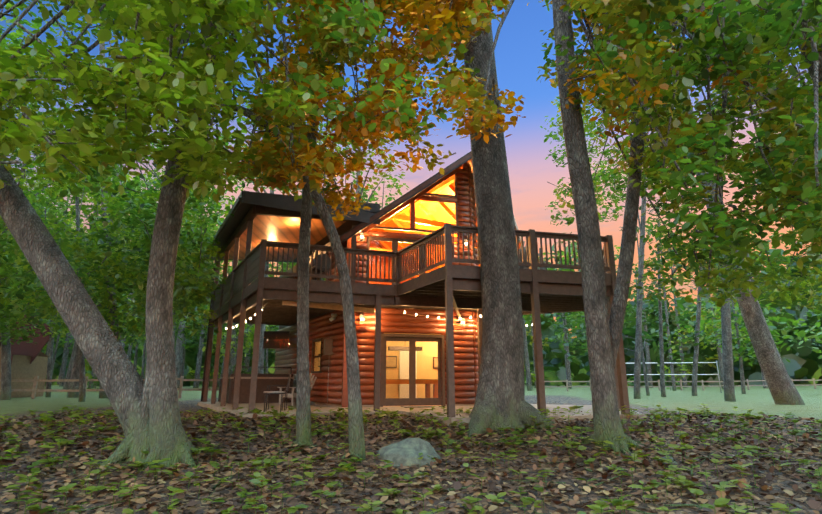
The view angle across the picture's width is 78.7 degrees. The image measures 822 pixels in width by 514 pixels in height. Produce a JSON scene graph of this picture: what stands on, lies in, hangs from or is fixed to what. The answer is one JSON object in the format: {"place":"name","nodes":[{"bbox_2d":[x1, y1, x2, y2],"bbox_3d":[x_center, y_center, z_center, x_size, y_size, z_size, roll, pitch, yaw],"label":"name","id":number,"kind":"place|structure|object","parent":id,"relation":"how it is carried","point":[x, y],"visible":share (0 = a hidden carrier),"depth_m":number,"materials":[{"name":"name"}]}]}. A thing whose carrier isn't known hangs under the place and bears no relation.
{"place":"outdoors","nodes":[
{"label":"outdoors","id":0,"kind":"place"},
{"bbox_2d":[0,0,820,337],"label":"sky","id":1,"kind":"structure","parent":0,"point":[518,53],"materials":[{"name":"blue"}]},
{"bbox_2d":[0,385,821,513],"bbox_3d":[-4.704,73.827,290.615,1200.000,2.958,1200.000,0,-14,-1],"label":"terrain","id":2,"kind":"structure","parent":0,"point":[755,399],"depth_m":7.68,"materials":[{"name":"brown soil"}]},
{"bbox_2d":[0,314,49,397],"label":"garden shed","id":3,"kind":"structure","parent":2,"relation":"on","point":[29,360],"depth_m":29.06,"materials":[{"name":"brown wood"}]},
{"bbox_2d":[206,151,520,407],"bbox_3d":[-1.384,1.312,20.071,12.241,8.870,11.300,8,-16,-28],"label":"log cabin","id":4,"kind":"object","parent":2,"relation":"on","point":[436,201],"visible":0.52,"depth_m":16.47,"materials":[{"name":"wood"}]},
{"bbox_2d":[201,197,242,400],"bbox_3d":[-6.527,1.995,16.871,0.535,5.745,8.030,8,-16,-28],"label":"gutter downspout","id":5,"kind":"object","parent":4,"relation":"attached to","point":[235,206],"visible":0.48,"depth_m":19.45,"materials":[{"name":"brown metal"}]},
{"bbox_2d":[263,314,337,401],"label":"wall fixtures","id":6,"kind":"object","parent":4,"relation":"attached to","point":[276,340],"depth_m":21.02,"materials":[{"name":"grey plastic"}]},
{"bbox_2d":[318,341,437,397],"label":"glass doors","id":7,"kind":"structure","parent":4,"relation":"on","point":[426,366],"depth_m":21.46,"materials":[{"name":"clear glass"}]},
{"bbox_2d":[318,346,437,368],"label":"picture frames","id":8,"kind":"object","parent":7,"relation":"attached to","point":[393,363],"depth_m":20.99,"materials":[{"name":"brown wood"}]},
{"bbox_2d":[225,231,532,328],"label":"wall lanterns","id":9,"kind":"object","parent":4,"relation":"on","point":[361,315],"depth_m":16.17,"materials":[{"name":"glass"}]},
{"bbox_2d":[386,379,437,397],"bbox_3d":[-0.227,5.051,18.950,2.500,0.831,1.400,3,-14,-14],"label":"pool table","id":10,"kind":"object","parent":4,"relation":"in","point":[420,381],"depth_m":18.55,"materials":[{"name":"brown wood"}]},
{"bbox_2d":[12,99,760,382],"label":"tree leaves","id":11,"kind":"object","parent":2,"relation":"on","point":[88,366],"visible":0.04,"depth_m":56.45,"materials":[{"name":"green plant"}]},
{"bbox_2d":[376,438,441,466],"bbox_3d":[0.001,3.229,8.121,1.190,0.572,0.979,0,-14,-1],"label":"boulder","id":12,"kind":"object","parent":2,"relation":"on","point":[405,452],"visible":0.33,"depth_m":7.88,"materials":[{"name":"grey stone"}]},
{"bbox_2d":[0,0,821,471],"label":"trees","id":13,"kind":"object","parent":2,"relation":"on","point":[146,410],"visible":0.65,"depth_m":9.44,"materials":[{"name":"brown plant"}]},
{"bbox_2d":[0,0,821,336],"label":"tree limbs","id":14,"kind":"object","parent":13,"relation":"attached to","point":[684,32],"visible":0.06,"depth_m":8.29,"materials":[{"name":"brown plant"}]},
{"bbox_2d":[0,0,821,349],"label":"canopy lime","id":15,"kind":"object","parent":14,"relation":"attached to","point":[188,140],"visible":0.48,"depth_m":6.70,"materials":[{"name":"green plant"}]},
{"bbox_2d":[0,0,821,348],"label":"green canopy","id":16,"kind":"object","parent":14,"relation":"attached to","point":[782,20],"visible":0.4,"depth_m":8.26,"materials":[{"name":"green plant"}]},
{"bbox_2d":[90,0,821,252],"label":"tree leaves","id":17,"kind":"object","parent":16,"relation":"attached to","point":[611,18],"visible":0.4,"depth_m":7.56,"materials":[{"name":"green plant"}]},
{"bbox_2d":[224,0,679,220],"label":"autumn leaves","id":18,"kind":"object","parent":14,"relation":"attached to","point":[443,14],"visible":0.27,"depth_m":8.59,"materials":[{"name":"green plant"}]},
{"bbox_2d":[249,0,766,187],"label":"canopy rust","id":19,"kind":"object","parent":14,"relation":"attached to","point":[393,31],"visible":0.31,"depth_m":7.96,"materials":[{"name":"orange plant"}]},
{"bbox_2d":[614,0,819,278],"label":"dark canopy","id":20,"kind":"object","parent":14,"relation":"attached to","point":[680,17],"visible":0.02,"depth_m":10.72,"materials":[{"name":"green plant"}]},
{"bbox_2d":[0,3,821,388],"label":"background trees","id":21,"kind":"object","parent":2,"relation":"on","point":[18,33],"visible":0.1,"depth_m":40.87,"materials":[{"name":"green plant"}]},
{"bbox_2d":[0,376,821,398],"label":"split rail fence","id":22,"kind":"object","parent":2,"relation":"on","point":[35,380],"visible":0.42,"depth_m":26.58,"materials":[{"name":"brown wood"}]},
{"bbox_2d":[0,410,821,513],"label":"fallen leaves","id":23,"kind":"object","parent":2,"relation":"on","point":[457,485],"depth_m":7.56,"materials":[{"name":"brown plant"}]},
{"bbox_2d":[0,0,821,397],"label":"forest","id":24,"kind":"object","parent":2,"relation":"on","point":[180,362],"depth_m":54.31,"materials":[{"name":"green plant"}]},
{"bbox_2d":[16,115,821,367],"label":"tree leaves","id":25,"kind":"object","parent":24,"relation":"attached to","point":[379,166],"visible":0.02,"depth_m":43.52,"materials":[{"name":"green plant"}]},
{"bbox_2d":[203,221,629,416],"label":"deck","id":26,"kind":"structure","parent":2,"relation":"on","point":[449,287],"depth_m":13.27,"materials":[{"name":"brown paint"}]},
{"bbox_2d":[309,251,329,280],"bbox_3d":[-3.012,0.464,15.887,0.540,1.550,1.340,8,-16,-28],"label":"barrel grill","id":27,"kind":"object","parent":26,"relation":"on","point":[319,264],"visible":0.35,"depth_m":15.41,"materials":[{"name":"grey metal"}]},
{"bbox_2d":[516,238,526,268],"bbox_3d":[2.640,0.149,13.431,0.810,1.074,1.040,5,-15,-18],"label":"deck chair","id":28,"kind":"object","parent":26,"relation":"on","point":[520,257],"visible":0.04,"depth_m":13.17,"materials":[{"name":"grey plastic"}]},
{"bbox_2d":[520,247,546,269],"bbox_3d":[3.390,0.288,13.987,0.810,1.074,1.040,-4,-15,16],"label":"deck chair","id":29,"kind":"object","parent":26,"relation":"on","point":[540,268],"visible":0.08,"depth_m":13.63,"materials":[{"name":"grey plastic"}]},
{"bbox_2d":[16,231,821,386],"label":"bushes","id":30,"kind":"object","parent":2,"relation":"on","point":[804,363],"depth_m":93.14,"materials":[{"name":"green plant"}]},
{"bbox_2d":[198,401,645,425],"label":"patio slab","id":31,"kind":"structure","parent":2,"relation":"on","point":[216,407],"depth_m":13.25,"materials":[{"name":"concrete"}]},
{"bbox_2d":[218,366,294,403],"bbox_3d":[-5.666,4.871,19.116,2.790,1.280,2.360,8,-16,-28],"label":"hot tub","id":32,"kind":"object","parent":31,"relation":"on","point":[264,381],"visible":0.69,"depth_m":18.08,"materials":[{"name":"brown wood"},{"name":"plastic"}]},
{"bbox_2d":[263,374,290,411],"bbox_3d":[-3.534,3.572,13.267,0.582,0.952,1.263,2,-14,-9],"label":"patio chair","id":33,"kind":"object","parent":31,"relation":"on","point":[279,392],"visible":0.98,"depth_m":13.35,"materials":[{"name":"brown wood"}]},
{"bbox_2d":[277,373,316,405],"bbox_3d":[-3.710,4.354,16.447,0.810,1.074,1.040,-12,-18,40],"label":"adirondack chair","id":34,"kind":"object","parent":31,"relation":"on","point":[292,395],"visible":0.38,"depth_m":16.31,"materials":[{"name":"grey plastic"}]},
{"bbox_2d":[53,286,821,385],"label":"bushes","id":35,"kind":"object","parent":2,"relation":"on","point":[817,375],"depth_m":152.39,"materials":[{"name":"green plant"}]},
{"bbox_2d":[657,456,677,464],"bbox_3d":[4.021,3.198,7.857,0.307,0.159,0.277,0,-14,-1],"label":"rock","id":36,"kind":"object","parent":2,"relation":"on","point":[674,462],"visible":0.27,"depth_m":7.79,"materials":[{"name":"grey stone"}]},
{"bbox_2d":[625,361,721,392],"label":"volleyball net","id":37,"kind":"object","parent":2,"relation":"on","point":[680,369],"visible":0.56,"depth_m":41.50,"materials":[{"name":"fabric"}]}
]}

